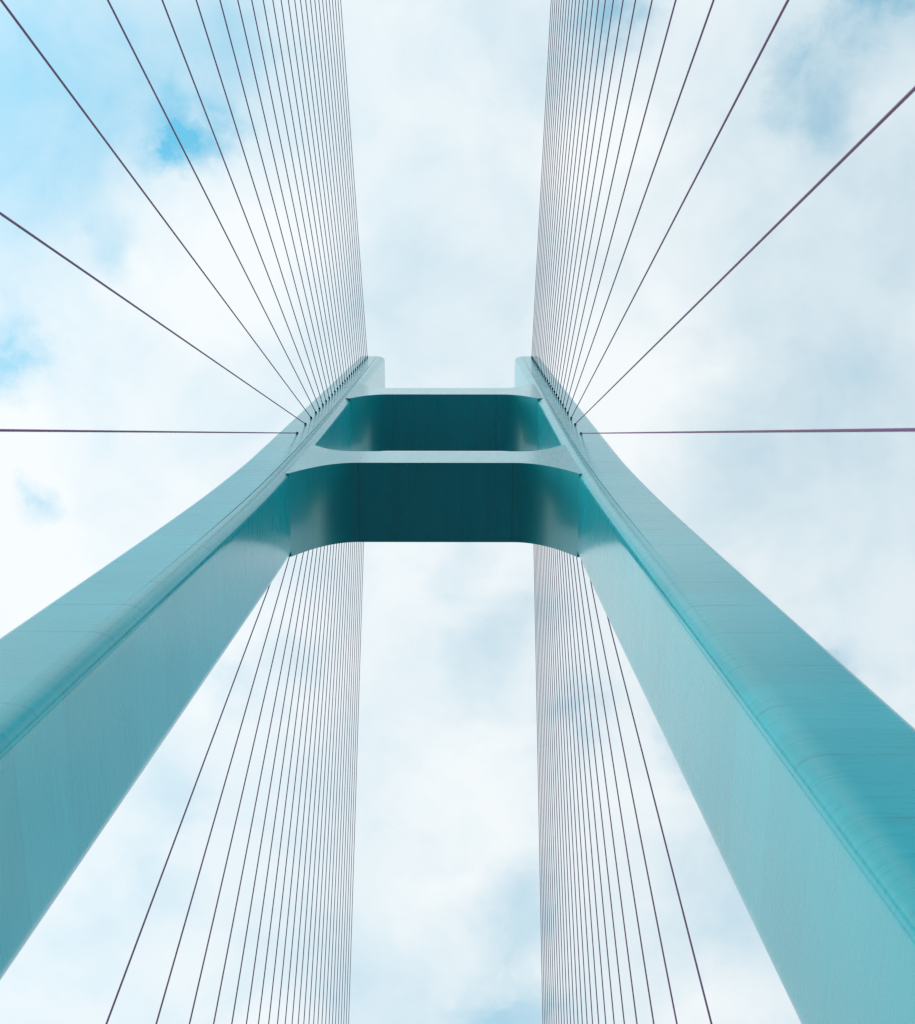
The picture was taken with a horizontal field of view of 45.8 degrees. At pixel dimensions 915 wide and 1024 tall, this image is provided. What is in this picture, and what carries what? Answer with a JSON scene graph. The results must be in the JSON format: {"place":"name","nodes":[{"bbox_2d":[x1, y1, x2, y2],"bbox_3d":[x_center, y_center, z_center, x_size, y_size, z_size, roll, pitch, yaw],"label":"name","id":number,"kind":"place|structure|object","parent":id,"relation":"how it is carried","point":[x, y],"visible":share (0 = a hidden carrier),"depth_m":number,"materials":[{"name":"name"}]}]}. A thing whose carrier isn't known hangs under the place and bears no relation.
{"place":"outdoors","nodes":[
{"label":"outdoors","id":0,"kind":"place"},
{"bbox_2d":[0,0,914,1023],"label":"sky","id":1,"kind":"structure","parent":0,"point":[814,328],"materials":[{"name":"white"}]},
{"label":"water","id":2,"kind":"structure","parent":0,"visible":0},
{"bbox_2d":[0,356,914,1023],"bbox_3d":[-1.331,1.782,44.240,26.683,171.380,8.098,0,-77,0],"label":"bridge tower","id":3,"kind":"structure","parent":2,"relation":"in","point":[790,742],"depth_m":31.80,"materials":[{"name":"teal metal"}]},
{"bbox_2d":[0,429,298,433],"bbox_3d":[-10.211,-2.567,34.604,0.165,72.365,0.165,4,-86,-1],"label":"stay cable","id":4,"kind":"object","parent":3,"relation":"attached to","point":[21,430],"visible":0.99,"depth_m":32.21,"materials":[{"name":"metal"}]},
{"bbox_2d":[0,212,306,424],"bbox_3d":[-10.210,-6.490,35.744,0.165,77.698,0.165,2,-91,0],"label":"stay cable","id":5,"kind":"object","parent":3,"relation":"attached to","point":[60,254],"visible":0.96,"depth_m":32.40,"materials":[{"name":"metal"}]},
{"bbox_2d":[0,0,311,418],"bbox_3d":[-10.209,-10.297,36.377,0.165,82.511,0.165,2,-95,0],"label":"stay cable","id":6,"kind":"object","parent":3,"relation":"attached to","point":[60,80],"visible":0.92,"depth_m":32.53,"materials":[{"name":"metal"}]},
{"bbox_2d":[105,585,269,1023],"bbox_3d":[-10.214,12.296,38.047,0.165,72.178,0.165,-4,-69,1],"label":"stay cable","id":7,"kind":"object","parent":3,"relation":"attached to","point":[118,991],"visible":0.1,"depth_m":39.27,"materials":[{"name":"metal"}]},
{"bbox_2d":[107,0,316,412],"bbox_3d":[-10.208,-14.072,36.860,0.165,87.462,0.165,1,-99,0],"label":"stay cable","id":8,"kind":"object","parent":3,"relation":"attached to","point":[113,11],"visible":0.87,"depth_m":41.56,"materials":[{"name":"metal"}]},
{"bbox_2d":[155,557,289,1023],"bbox_3d":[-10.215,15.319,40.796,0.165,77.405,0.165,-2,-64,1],"label":"stay cable","id":9,"kind":"object","parent":3,"relation":"attached to","point":[216,810],"visible":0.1,"depth_m":45.58,"materials":[{"name":"metal"}]},
{"bbox_2d":[161,0,320,409],"bbox_3d":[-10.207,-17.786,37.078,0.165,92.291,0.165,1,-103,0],"label":"stay cable","id":10,"kind":"object","parent":3,"relation":"attached to","point":[319,408],"visible":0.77,"depth_m":48.20,"materials":[{"name":"metal"}]},
{"bbox_2d":[189,554,297,1023],"bbox_3d":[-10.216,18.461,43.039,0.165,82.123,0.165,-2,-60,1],"label":"stay cable","id":11,"kind":"object","parent":3,"relation":"attached to","point":[238,809],"visible":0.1,"depth_m":50.21,"materials":[{"name":"metal"}]},
{"bbox_2d":[213,552,303,1023],"bbox_3d":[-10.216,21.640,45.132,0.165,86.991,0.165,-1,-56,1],"label":"stay cable","id":12,"kind":"object","parent":3,"relation":"attached to","point":[255,806],"depth_m":54.50,"materials":[{"name":"metal"}]},
{"bbox_2d":[196,0,323,405],"bbox_3d":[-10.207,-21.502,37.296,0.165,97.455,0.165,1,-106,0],"label":"stay cable","id":13,"kind":"object","parent":3,"relation":"attached to","point":[253,182],"visible":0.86,"depth_m":53.61,"materials":[{"name":"metal"}]},
{"bbox_2d":[231,551,308,1023],"bbox_3d":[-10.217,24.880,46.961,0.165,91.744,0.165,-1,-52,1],"label":"stay cable","id":14,"kind":"object","parent":3,"relation":"attached to","point":[267,804],"depth_m":58.15,"materials":[{"name":"metal"}]},
{"bbox_2d":[219,0,326,401],"bbox_3d":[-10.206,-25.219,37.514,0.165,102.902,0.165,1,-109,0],"label":"stay cable","id":15,"kind":"object","parent":3,"relation":"attached to","point":[268,182],"visible":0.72,"depth_m":58.01,"materials":[{"name":"metal"}]},
{"bbox_2d":[246,550,312,1023],"bbox_3d":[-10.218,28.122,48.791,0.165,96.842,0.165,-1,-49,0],"label":"stay cable","id":16,"kind":"object","parent":3,"relation":"attached to","point":[277,802],"depth_m":61.55,"materials":[{"name":"metal"}]},
{"bbox_2d":[237,0,329,398],"bbox_3d":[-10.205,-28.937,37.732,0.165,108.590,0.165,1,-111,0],"label":"stay cable","id":17,"kind":"object","parent":3,"relation":"attached to","point":[279,183],"visible":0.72,"depth_m":62.29,"materials":[{"name":"metal"}]},
{"bbox_2d":[258,550,316,1023],"bbox_3d":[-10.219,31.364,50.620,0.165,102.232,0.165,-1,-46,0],"label":"stay cable","id":18,"kind":"object","parent":3,"relation":"attached to","point":[285,800],"depth_m":64.62,"materials":[{"name":"metal"}]},
{"bbox_2d":[251,0,332,395],"bbox_3d":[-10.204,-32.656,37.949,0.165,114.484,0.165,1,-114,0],"label":"stay cable","id":19,"kind":"object","parent":3,"relation":"attached to","point":[289,183],"visible":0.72,"depth_m":65.62,"materials":[{"name":"metal"}]},
{"bbox_2d":[268,547,320,1023],"bbox_3d":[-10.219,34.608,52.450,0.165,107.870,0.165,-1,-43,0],"label":"stay cable","id":20,"kind":"object","parent":3,"relation":"attached to","point":[293,798],"depth_m":67.64,"materials":[{"name":"metal"}]},
{"bbox_2d":[263,0,335,392],"bbox_3d":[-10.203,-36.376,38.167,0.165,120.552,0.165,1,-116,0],"label":"stay cable","id":21,"kind":"object","parent":3,"relation":"attached to","point":[296,183],"visible":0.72,"depth_m":68.89,"materials":[{"name":"metal"}]},
{"bbox_2d":[277,546,324,1023],"bbox_3d":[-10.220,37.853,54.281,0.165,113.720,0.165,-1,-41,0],"label":"stay cable","id":22,"kind":"object","parent":3,"relation":"attached to","point":[299,797],"depth_m":70.47,"materials":[{"name":"metal"}]},
{"bbox_2d":[272,0,338,389],"bbox_3d":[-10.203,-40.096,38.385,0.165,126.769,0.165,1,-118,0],"label":"stay cable","id":23,"kind":"object","parent":3,"relation":"attached to","point":[302,180],"visible":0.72,"depth_m":71.68,"materials":[{"name":"metal"}]},
{"bbox_2d":[285,545,327,1023],"bbox_3d":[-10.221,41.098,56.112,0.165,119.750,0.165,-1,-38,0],"label":"stay cable","id":24,"kind":"object","parent":3,"relation":"attached to","point":[305,796],"depth_m":73.15,"materials":[{"name":"metal"}]},
{"bbox_2d":[281,0,340,386],"bbox_3d":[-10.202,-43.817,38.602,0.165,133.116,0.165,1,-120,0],"label":"stay cable","id":25,"kind":"object","parent":3,"relation":"attached to","point":[309,183],"visible":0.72,"depth_m":74.91,"materials":[{"name":"metal"}]},
{"bbox_2d":[292,545,330,1023],"bbox_3d":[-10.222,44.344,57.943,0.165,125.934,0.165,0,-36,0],"label":"stay cable","id":26,"kind":"object","parent":3,"relation":"attached to","point":[310,795],"depth_m":75.79,"materials":[{"name":"metal"}]},
{"bbox_2d":[298,544,333,1023],"bbox_3d":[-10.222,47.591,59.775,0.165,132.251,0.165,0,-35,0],"label":"stay cable","id":27,"kind":"object","parent":3,"relation":"attached to","point":[315,792],"depth_m":78.48,"materials":[{"name":"metal"}]},
{"bbox_2d":[288,0,343,384],"bbox_3d":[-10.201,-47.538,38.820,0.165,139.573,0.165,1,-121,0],"label":"stay cable","id":28,"kind":"object","parent":3,"relation":"attached to","point":[314,182],"visible":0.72,"depth_m":77.54,"materials":[{"name":"metal"}]},
{"bbox_2d":[303,544,336,1023],"bbox_3d":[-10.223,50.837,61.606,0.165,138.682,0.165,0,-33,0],"label":"stay cable","id":29,"kind":"object","parent":3,"relation":"attached to","point":[319,793],"depth_m":80.84,"materials":[{"name":"metal"}]},
{"bbox_2d":[294,0,345,381],"bbox_3d":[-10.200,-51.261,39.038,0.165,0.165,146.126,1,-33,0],"label":"stay cable","id":30,"kind":"object","parent":3,"relation":"attached to","point":[318,182],"visible":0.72,"depth_m":80.18,"materials":[{"name":"metal"}]},
{"bbox_2d":[308,543,339,1023],"bbox_3d":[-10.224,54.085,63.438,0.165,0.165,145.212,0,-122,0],"label":"stay cable","id":31,"kind":"object","parent":3,"relation":"attached to","point":[323,793],"depth_m":83.22,"materials":[{"name":"metal"}]},
{"bbox_2d":[300,0,347,379],"bbox_3d":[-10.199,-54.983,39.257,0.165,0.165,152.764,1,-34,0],"label":"stay cable","id":32,"kind":"object","parent":3,"relation":"attached to","point":[322,179],"visible":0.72,"depth_m":82.81,"materials":[{"name":"metal"}]},
{"bbox_2d":[313,543,341,1023],"bbox_3d":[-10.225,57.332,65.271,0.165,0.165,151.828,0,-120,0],"label":"stay cable","id":33,"kind":"object","parent":3,"relation":"attached to","point":[327,790],"depth_m":85.81,"materials":[{"name":"metal"}]},
{"bbox_2d":[305,0,349,376],"bbox_3d":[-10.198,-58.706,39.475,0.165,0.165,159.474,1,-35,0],"label":"stay cable","id":34,"kind":"object","parent":3,"relation":"attached to","point":[326,178],"visible":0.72,"depth_m":84.99,"materials":[{"name":"metal"}]},
{"bbox_2d":[317,543,344,1023],"bbox_3d":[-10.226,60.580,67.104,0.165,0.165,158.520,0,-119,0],"label":"stay cable","id":35,"kind":"object","parent":3,"relation":"attached to","point":[330,792],"depth_m":87.97,"materials":[{"name":"metal"}]},
{"bbox_2d":[310,0,351,374],"bbox_3d":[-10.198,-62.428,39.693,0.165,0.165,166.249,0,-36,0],"label":"stay cable","id":36,"kind":"object","parent":3,"relation":"attached to","point":[329,176],"visible":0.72,"depth_m":87.40,"materials":[{"name":"metal"}]},
{"bbox_2d":[314,0,353,372],"bbox_3d":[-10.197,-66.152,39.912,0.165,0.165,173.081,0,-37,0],"label":"stay cable","id":37,"kind":"object","parent":3,"relation":"attached to","point":[333,176],"visible":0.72,"depth_m":89.66,"materials":[{"name":"metal"}]},
{"bbox_2d":[322,543,346,1019],"bbox_3d":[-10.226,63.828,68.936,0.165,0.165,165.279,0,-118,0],"label":"stay cable","id":38,"kind":"object","parent":3,"relation":"attached to","point":[333,790],"depth_m":90.25,"materials":[{"name":"metal"}]},
{"bbox_2d":[325,542,348,1023],"bbox_3d":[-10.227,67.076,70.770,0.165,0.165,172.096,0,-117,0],"label":"stay cable","id":39,"kind":"object","parent":3,"relation":"attached to","point":[336,790],"depth_m":92.57,"materials":[{"name":"metal"}]},
{"bbox_2d":[318,0,355,370],"bbox_3d":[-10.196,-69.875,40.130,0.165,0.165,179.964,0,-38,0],"label":"stay cable","id":40,"kind":"object","parent":3,"relation":"attached to","point":[336,175],"visible":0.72,"depth_m":91.93,"materials":[{"name":"metal"}]},
{"bbox_2d":[329,543,350,1022],"bbox_3d":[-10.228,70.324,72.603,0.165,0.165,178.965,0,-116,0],"label":"stay cable","id":41,"kind":"object","parent":3,"relation":"attached to","point":[339,790],"depth_m":94.80,"materials":[{"name":"metal"}]},
{"bbox_2d":[322,0,357,368],"bbox_3d":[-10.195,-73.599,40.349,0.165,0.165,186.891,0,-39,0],"label":"stay cable","id":42,"kind":"object","parent":3,"relation":"attached to","point":[339,176],"visible":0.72,"depth_m":94.41,"materials":[{"name":"metal"}]},
{"bbox_2d":[332,544,352,1023],"bbox_3d":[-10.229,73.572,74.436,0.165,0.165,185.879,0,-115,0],"label":"stay cable","id":43,"kind":"object","parent":3,"relation":"attached to","point":[342,789],"depth_m":97.17,"materials":[{"name":"metal"}]},
{"bbox_2d":[326,1,359,366],"bbox_3d":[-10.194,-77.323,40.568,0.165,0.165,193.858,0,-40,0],"label":"stay cable","id":44,"kind":"object","parent":3,"relation":"attached to","point":[342,178],"visible":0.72,"depth_m":96.72,"materials":[{"name":"metal"}]},
{"bbox_2d":[335,543,354,1023],"bbox_3d":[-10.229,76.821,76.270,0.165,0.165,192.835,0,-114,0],"label":"stay cable","id":45,"kind":"object","parent":3,"relation":"attached to","point":[344,791],"depth_m":99.25,"materials":[{"name":"metal"}]},
{"bbox_2d":[329,0,361,364],"bbox_3d":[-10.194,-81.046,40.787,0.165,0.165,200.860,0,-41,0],"label":"stay cable","id":46,"kind":"object","parent":3,"relation":"attached to","point":[344,175],"visible":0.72,"depth_m":99.07,"materials":[{"name":"metal"}]},
{"bbox_2d":[338,542,356,1023],"bbox_3d":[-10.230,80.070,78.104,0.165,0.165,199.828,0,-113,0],"label":"stay cable","id":47,"kind":"object","parent":3,"relation":"attached to","point":[347,788],"depth_m":101.56,"materials":[{"name":"metal"}]},
{"bbox_2d":[332,0,362,362],"bbox_3d":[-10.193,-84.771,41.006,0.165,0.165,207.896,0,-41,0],"label":"stay cable","id":48,"kind":"object","parent":3,"relation":"attached to","point":[346,173],"visible":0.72,"depth_m":101.09,"materials":[{"name":"metal"}]},
{"bbox_2d":[341,542,358,1022],"bbox_3d":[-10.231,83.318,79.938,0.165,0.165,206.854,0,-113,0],"label":"stay cable","id":49,"kind":"object","parent":3,"relation":"attached to","point":[349,791],"depth_m":103.58,"materials":[{"name":"metal"}]},
{"bbox_2d":[335,0,364,360],"bbox_3d":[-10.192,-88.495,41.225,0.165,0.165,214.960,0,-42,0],"label":"stay cable","id":50,"kind":"object","parent":3,"relation":"attached to","point":[348,168],"visible":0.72,"depth_m":102.96,"materials":[{"name":"metal"}]},
{"bbox_2d":[343,542,360,1023],"bbox_3d":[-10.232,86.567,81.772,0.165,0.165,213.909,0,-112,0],"label":"stay cable","id":51,"kind":"object","parent":3,"relation":"attached to","point":[351,790],"depth_m":105.68,"materials":[{"name":"metal"}]},
{"bbox_2d":[338,2,365,359],"bbox_3d":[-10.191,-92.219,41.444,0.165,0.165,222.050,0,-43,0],"label":"stay cable","id":52,"kind":"object","parent":3,"relation":"attached to","point":[351,173],"visible":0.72,"depth_m":105.60,"materials":[{"name":"metal"}]},
{"bbox_2d":[346,548,361,1023],"bbox_3d":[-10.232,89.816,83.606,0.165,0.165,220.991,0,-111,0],"label":"stay cable","id":53,"kind":"object","parent":3,"relation":"attached to","point":[353,792],"depth_m":107.78,"materials":[{"name":"metal"}]},
{"bbox_2d":[348,542,363,1023],"bbox_3d":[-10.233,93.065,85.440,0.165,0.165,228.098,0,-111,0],"label":"stay cable","id":54,"kind":"object","parent":3,"relation":"attached to","point":[355,792],"depth_m":110.07,"materials":[{"name":"metal"}]},
{"bbox_2d":[534,567,542,1020],"bbox_3d":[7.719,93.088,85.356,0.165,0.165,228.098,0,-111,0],"label":"stay cable","id":55,"kind":"object","parent":3,"relation":"attached to","point":[538,799],"depth_m":109.78,"materials":[{"name":"metal"}]},
{"bbox_2d":[535,558,544,1023],"bbox_3d":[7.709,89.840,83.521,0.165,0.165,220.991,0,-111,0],"label":"stay cable","id":56,"kind":"object","parent":3,"relation":"attached to","point":[539,786],"depth_m":108.14,"materials":[{"name":"metal"}]},
{"bbox_2d":[536,548,546,1023],"bbox_3d":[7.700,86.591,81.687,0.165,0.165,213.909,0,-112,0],"label":"stay cable","id":57,"kind":"object","parent":3,"relation":"attached to","point":[541,784],"depth_m":105.78,"materials":[{"name":"metal"}]},
{"bbox_2d":[537,545,547,1012],"bbox_3d":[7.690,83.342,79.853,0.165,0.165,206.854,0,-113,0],"label":"stay cable","id":58,"kind":"object","parent":3,"relation":"attached to","point":[542,786],"depth_m":103.90,"materials":[{"name":"metal"}]},
{"bbox_2d":[532,4,552,359],"bbox_3d":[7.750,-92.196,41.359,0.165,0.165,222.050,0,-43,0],"label":"stay cable","id":59,"kind":"object","parent":3,"relation":"attached to","point":[543,174],"visible":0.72,"depth_m":105.38,"materials":[{"name":"metal"}]},
{"bbox_2d":[538,545,549,1017],"bbox_3d":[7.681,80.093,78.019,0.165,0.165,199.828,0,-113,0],"label":"stay cable","id":60,"kind":"object","parent":3,"relation":"attached to","point":[544,793],"depth_m":101.30,"materials":[{"name":"metal"}]},
{"bbox_2d":[533,2,554,361],"bbox_3d":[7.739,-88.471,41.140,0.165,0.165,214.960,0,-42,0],"label":"stay cable","id":61,"kind":"object","parent":3,"relation":"attached to","point":[544,174],"visible":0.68,"depth_m":103.01,"materials":[{"name":"metal"}]},
{"bbox_2d":[534,3,556,362],"bbox_3d":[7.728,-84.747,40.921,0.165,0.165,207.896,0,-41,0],"label":"stay cable","id":62,"kind":"object","parent":3,"relation":"attached to","point":[546,176],"visible":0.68,"depth_m":101.21,"materials":[{"name":"metal"}]},
{"bbox_2d":[540,553,551,1016],"bbox_3d":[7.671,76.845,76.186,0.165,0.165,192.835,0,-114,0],"label":"stay cable","id":63,"kind":"object","parent":3,"relation":"attached to","point":[546,791],"depth_m":99.01,"materials":[{"name":"metal"}]},
{"bbox_2d":[535,0,559,364],"bbox_3d":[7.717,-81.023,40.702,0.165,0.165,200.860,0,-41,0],"label":"stay cable","id":64,"kind":"object","parent":3,"relation":"attached to","point":[547,180],"visible":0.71,"depth_m":98.86,"materials":[{"name":"metal"}]},
{"bbox_2d":[541,545,554,1023],"bbox_3d":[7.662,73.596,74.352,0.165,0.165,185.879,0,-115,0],"label":"stay cable","id":65,"kind":"object","parent":3,"relation":"attached to","point":[547,786],"depth_m":97.29,"materials":[{"name":"metal"}]},
{"bbox_2d":[537,0,561,366],"bbox_3d":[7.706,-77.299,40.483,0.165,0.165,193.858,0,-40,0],"label":"stay cable","id":66,"kind":"object","parent":3,"relation":"attached to","point":[549,177],"visible":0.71,"depth_m":96.45,"materials":[{"name":"metal"}]},
{"bbox_2d":[543,559,556,1023],"bbox_3d":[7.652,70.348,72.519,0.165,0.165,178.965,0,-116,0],"label":"stay cable","id":67,"kind":"object","parent":3,"relation":"attached to","point":[549,791],"depth_m":94.37,"materials":[{"name":"metal"}]},
{"bbox_2d":[538,0,563,368],"bbox_3d":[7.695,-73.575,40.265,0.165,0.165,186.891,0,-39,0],"label":"stay cable","id":68,"kind":"object","parent":3,"relation":"attached to","point":[551,176],"visible":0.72,"depth_m":94.17,"materials":[{"name":"metal"}]},
{"bbox_2d":[544,546,558,1022],"bbox_3d":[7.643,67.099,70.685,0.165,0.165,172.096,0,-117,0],"label":"stay cable","id":69,"kind":"object","parent":3,"relation":"attached to","point":[551,791],"depth_m":92.63,"materials":[{"name":"metal"}]},
{"bbox_2d":[539,0,566,370],"bbox_3d":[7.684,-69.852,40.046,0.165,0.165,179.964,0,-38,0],"label":"stay cable","id":70,"kind":"object","parent":3,"relation":"attached to","point":[553,177],"visible":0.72,"depth_m":91.97,"materials":[{"name":"metal"}]},
{"bbox_2d":[546,555,561,1023],"bbox_3d":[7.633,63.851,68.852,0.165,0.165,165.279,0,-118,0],"label":"stay cable","id":71,"kind":"object","parent":3,"relation":"attached to","point":[554,798],"depth_m":89.98,"materials":[{"name":"metal"}]},
{"bbox_2d":[541,0,569,372],"bbox_3d":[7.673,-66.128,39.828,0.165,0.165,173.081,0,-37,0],"label":"stay cable","id":72,"kind":"object","parent":3,"relation":"attached to","point":[555,179],"visible":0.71,"depth_m":89.77,"materials":[{"name":"metal"}]},
{"bbox_2d":[547,547,564,1023],"bbox_3d":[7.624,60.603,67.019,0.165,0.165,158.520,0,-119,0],"label":"stay cable","id":73,"kind":"object","parent":3,"relation":"attached to","point":[556,793],"depth_m":87.76,"materials":[{"name":"metal"}]},
{"bbox_2d":[542,0,572,374],"bbox_3d":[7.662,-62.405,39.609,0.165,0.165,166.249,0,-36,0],"label":"stay cable","id":74,"kind":"object","parent":3,"relation":"attached to","point":[558,178],"visible":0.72,"depth_m":87.42,"materials":[{"name":"metal"}]},
{"bbox_2d":[549,547,567,1023],"bbox_3d":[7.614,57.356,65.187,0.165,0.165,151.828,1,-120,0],"label":"stay cable","id":75,"kind":"object","parent":3,"relation":"attached to","point":[558,792],"depth_m":85.57,"materials":[{"name":"metal"}]},
{"bbox_2d":[543,0,575,376],"bbox_3d":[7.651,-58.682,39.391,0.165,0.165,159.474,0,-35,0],"label":"stay cable","id":76,"kind":"object","parent":3,"relation":"attached to","point":[560,178],"visible":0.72,"depth_m":84.87,"materials":[{"name":"metal"}]},
{"bbox_2d":[551,550,570,1023],"bbox_3d":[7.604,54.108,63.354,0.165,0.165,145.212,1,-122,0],"label":"stay cable","id":77,"kind":"object","parent":3,"relation":"attached to","point":[561,794],"depth_m":83.08,"materials":[{"name":"metal"}]},
{"bbox_2d":[545,0,579,379],"bbox_3d":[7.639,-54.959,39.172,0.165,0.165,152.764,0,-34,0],"label":"stay cable","id":78,"kind":"object","parent":3,"relation":"attached to","point":[563,179],"visible":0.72,"depth_m":82.64,"materials":[{"name":"metal"}]},
{"bbox_2d":[553,553,574,1023],"bbox_3d":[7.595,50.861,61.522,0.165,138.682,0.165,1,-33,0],"label":"stay cable","id":79,"kind":"object","parent":3,"relation":"attached to","point":[563,793],"depth_m":80.64,"materials":[{"name":"metal"}]},
{"bbox_2d":[547,0,583,381],"bbox_3d":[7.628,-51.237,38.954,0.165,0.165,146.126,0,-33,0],"label":"stay cable","id":80,"kind":"object","parent":3,"relation":"attached to","point":[566,179],"visible":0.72,"depth_m":80.07,"materials":[{"name":"metal"}]},
{"bbox_2d":[555,553,578,1023],"bbox_3d":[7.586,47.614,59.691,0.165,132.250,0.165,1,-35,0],"label":"stay cable","id":81,"kind":"object","parent":3,"relation":"attached to","point":[567,798],"depth_m":78.09,"materials":[{"name":"metal"}]},
{"bbox_2d":[548,0,587,384],"bbox_3d":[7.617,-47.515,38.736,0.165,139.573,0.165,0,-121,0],"label":"stay cable","id":82,"kind":"object","parent":3,"relation":"attached to","point":[569,181],"visible":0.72,"depth_m":77.41,"materials":[{"name":"metal"}]},
{"bbox_2d":[557,551,582,1023],"bbox_3d":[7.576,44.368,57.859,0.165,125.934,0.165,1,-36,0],"label":"stay cable","id":83,"kind":"object","parent":3,"relation":"attached to","point":[570,797],"depth_m":75.60,"materials":[{"name":"metal"}]},
{"bbox_2d":[550,0,592,386],"bbox_3d":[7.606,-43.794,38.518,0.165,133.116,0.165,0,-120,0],"label":"stay cable","id":84,"kind":"object","parent":3,"relation":"attached to","point":[573,181],"visible":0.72,"depth_m":74.67,"materials":[{"name":"metal"}]},
{"bbox_2d":[559,550,587,1023],"bbox_3d":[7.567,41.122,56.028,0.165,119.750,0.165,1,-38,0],"label":"stay cable","id":85,"kind":"object","parent":3,"relation":"attached to","point":[573,798],"depth_m":72.90,"materials":[{"name":"metal"}]},
{"bbox_2d":[552,0,598,389],"bbox_3d":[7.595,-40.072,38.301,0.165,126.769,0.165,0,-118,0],"label":"stay cable","id":86,"kind":"object","parent":3,"relation":"attached to","point":[577,181],"visible":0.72,"depth_m":71.77,"materials":[{"name":"metal"}]},
{"bbox_2d":[561,551,592,1023],"bbox_3d":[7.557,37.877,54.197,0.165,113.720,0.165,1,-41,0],"label":"stay cable","id":87,"kind":"object","parent":3,"relation":"attached to","point":[577,800],"depth_m":70.24,"materials":[{"name":"metal"}]},
{"bbox_2d":[554,0,605,392],"bbox_3d":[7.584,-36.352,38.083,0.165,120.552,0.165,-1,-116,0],"label":"stay cable","id":88,"kind":"object","parent":3,"relation":"attached to","point":[581,181],"visible":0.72,"depth_m":68.64,"materials":[{"name":"metal"}]},
{"bbox_2d":[564,552,598,1023],"bbox_3d":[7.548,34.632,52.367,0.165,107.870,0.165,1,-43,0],"label":"stay cable","id":89,"kind":"object","parent":3,"relation":"attached to","point":[582,800],"depth_m":67.55,"materials":[{"name":"metal"}]},
{"bbox_2d":[556,0,613,395],"bbox_3d":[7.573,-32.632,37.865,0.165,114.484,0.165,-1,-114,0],"label":"stay cable","id":90,"kind":"object","parent":3,"relation":"attached to","point":[587,182],"visible":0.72,"depth_m":65.46,"materials":[{"name":"metal"}]},
{"bbox_2d":[566,553,605,1023],"bbox_3d":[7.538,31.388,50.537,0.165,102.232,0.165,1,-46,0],"label":"stay cable","id":91,"kind":"object","parent":3,"relation":"attached to","point":[587,801],"depth_m":64.67,"materials":[{"name":"metal"}]},
{"bbox_2d":[558,0,623,398],"bbox_3d":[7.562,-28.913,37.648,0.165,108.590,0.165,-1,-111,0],"label":"stay cable","id":92,"kind":"object","parent":3,"relation":"attached to","point":[593,181],"visible":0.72,"depth_m":61.95,"materials":[{"name":"metal"}]},
{"bbox_2d":[569,554,614,1023],"bbox_3d":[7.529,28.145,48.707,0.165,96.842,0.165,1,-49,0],"label":"stay cable","id":93,"kind":"object","parent":3,"relation":"attached to","point":[593,803],"depth_m":61.44,"materials":[{"name":"metal"}]},
{"bbox_2d":[560,0,635,402],"bbox_3d":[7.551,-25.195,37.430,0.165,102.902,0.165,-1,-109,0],"label":"stay cable","id":94,"kind":"object","parent":3,"relation":"attached to","point":[601,181],"visible":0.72,"depth_m":57.89,"materials":[{"name":"metal"}]},
{"bbox_2d":[573,556,624,1023],"bbox_3d":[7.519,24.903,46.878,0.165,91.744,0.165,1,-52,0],"label":"stay cable","id":95,"kind":"object","parent":3,"relation":"attached to","point":[600,806],"depth_m":57.99,"materials":[{"name":"metal"}]},
{"bbox_2d":[576,557,637,1023],"bbox_3d":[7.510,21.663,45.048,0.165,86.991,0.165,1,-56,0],"label":"stay cable","id":96,"kind":"object","parent":3,"relation":"attached to","point":[609,808],"depth_m":54.37,"materials":[{"name":"metal"}]},
{"bbox_2d":[562,0,652,405],"bbox_3d":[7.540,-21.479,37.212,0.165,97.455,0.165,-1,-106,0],"label":"stay cable","id":97,"kind":"object","parent":3,"relation":"attached to","point":[612,181],"visible":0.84,"depth_m":53.49,"materials":[{"name":"metal"}]},
{"bbox_2d":[581,561,654,1023],"bbox_3d":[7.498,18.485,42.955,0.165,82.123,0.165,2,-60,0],"label":"stay cable","id":98,"kind":"object","parent":3,"relation":"attached to","point":[620,812],"visible":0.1,"depth_m":50.10,"materials":[{"name":"metal"}]},
{"bbox_2d":[564,0,676,409],"bbox_3d":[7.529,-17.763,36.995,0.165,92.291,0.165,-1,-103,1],"label":"stay cable","id":99,"kind":"object","parent":3,"relation":"attached to","point":[626,180],"visible":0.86,"depth_m":48.19,"materials":[{"name":"metal"}]},
{"bbox_2d":[590,581,677,1023],"bbox_3d":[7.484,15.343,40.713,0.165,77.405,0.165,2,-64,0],"label":"stay cable","id":100,"kind":"object","parent":3,"relation":"attached to","point":[637,822],"visible":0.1,"depth_m":44.94,"materials":[{"name":"metal"}]},
{"bbox_2d":[567,0,714,413],"bbox_3d":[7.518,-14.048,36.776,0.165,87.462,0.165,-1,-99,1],"label":"stay cable","id":101,"kind":"object","parent":3,"relation":"attached to","point":[706,20],"visible":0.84,"depth_m":41.53,"materials":[{"name":"metal"}]},
{"bbox_2d":[607,617,712,1023],"bbox_3d":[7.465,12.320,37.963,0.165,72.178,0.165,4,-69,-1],"label":"stay cable","id":102,"kind":"object","parent":3,"relation":"attached to","point":[703,992],"visible":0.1,"depth_m":38.66,"materials":[{"name":"metal"}]},
{"bbox_2d":[570,0,788,418],"bbox_3d":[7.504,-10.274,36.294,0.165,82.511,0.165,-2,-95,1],"label":"stay cable","id":103,"kind":"object","parent":3,"relation":"attached to","point":[752,68],"visible":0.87,"depth_m":32.39,"materials":[{"name":"metal"}]},
{"bbox_2d":[574,86,914,424],"bbox_3d":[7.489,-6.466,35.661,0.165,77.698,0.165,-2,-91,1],"label":"stay cable","id":104,"kind":"object","parent":3,"relation":"attached to","point":[877,125],"visible":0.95,"depth_m":23.84,"materials":[{"name":"metal"}]},
{"bbox_2d":[580,428,914,433],"bbox_3d":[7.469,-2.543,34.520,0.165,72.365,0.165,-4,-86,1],"label":"stay cable","id":105,"kind":"object","parent":3,"relation":"attached to","point":[842,430],"visible":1,"depth_m":23.74,"materials":[{"name":"metal"}]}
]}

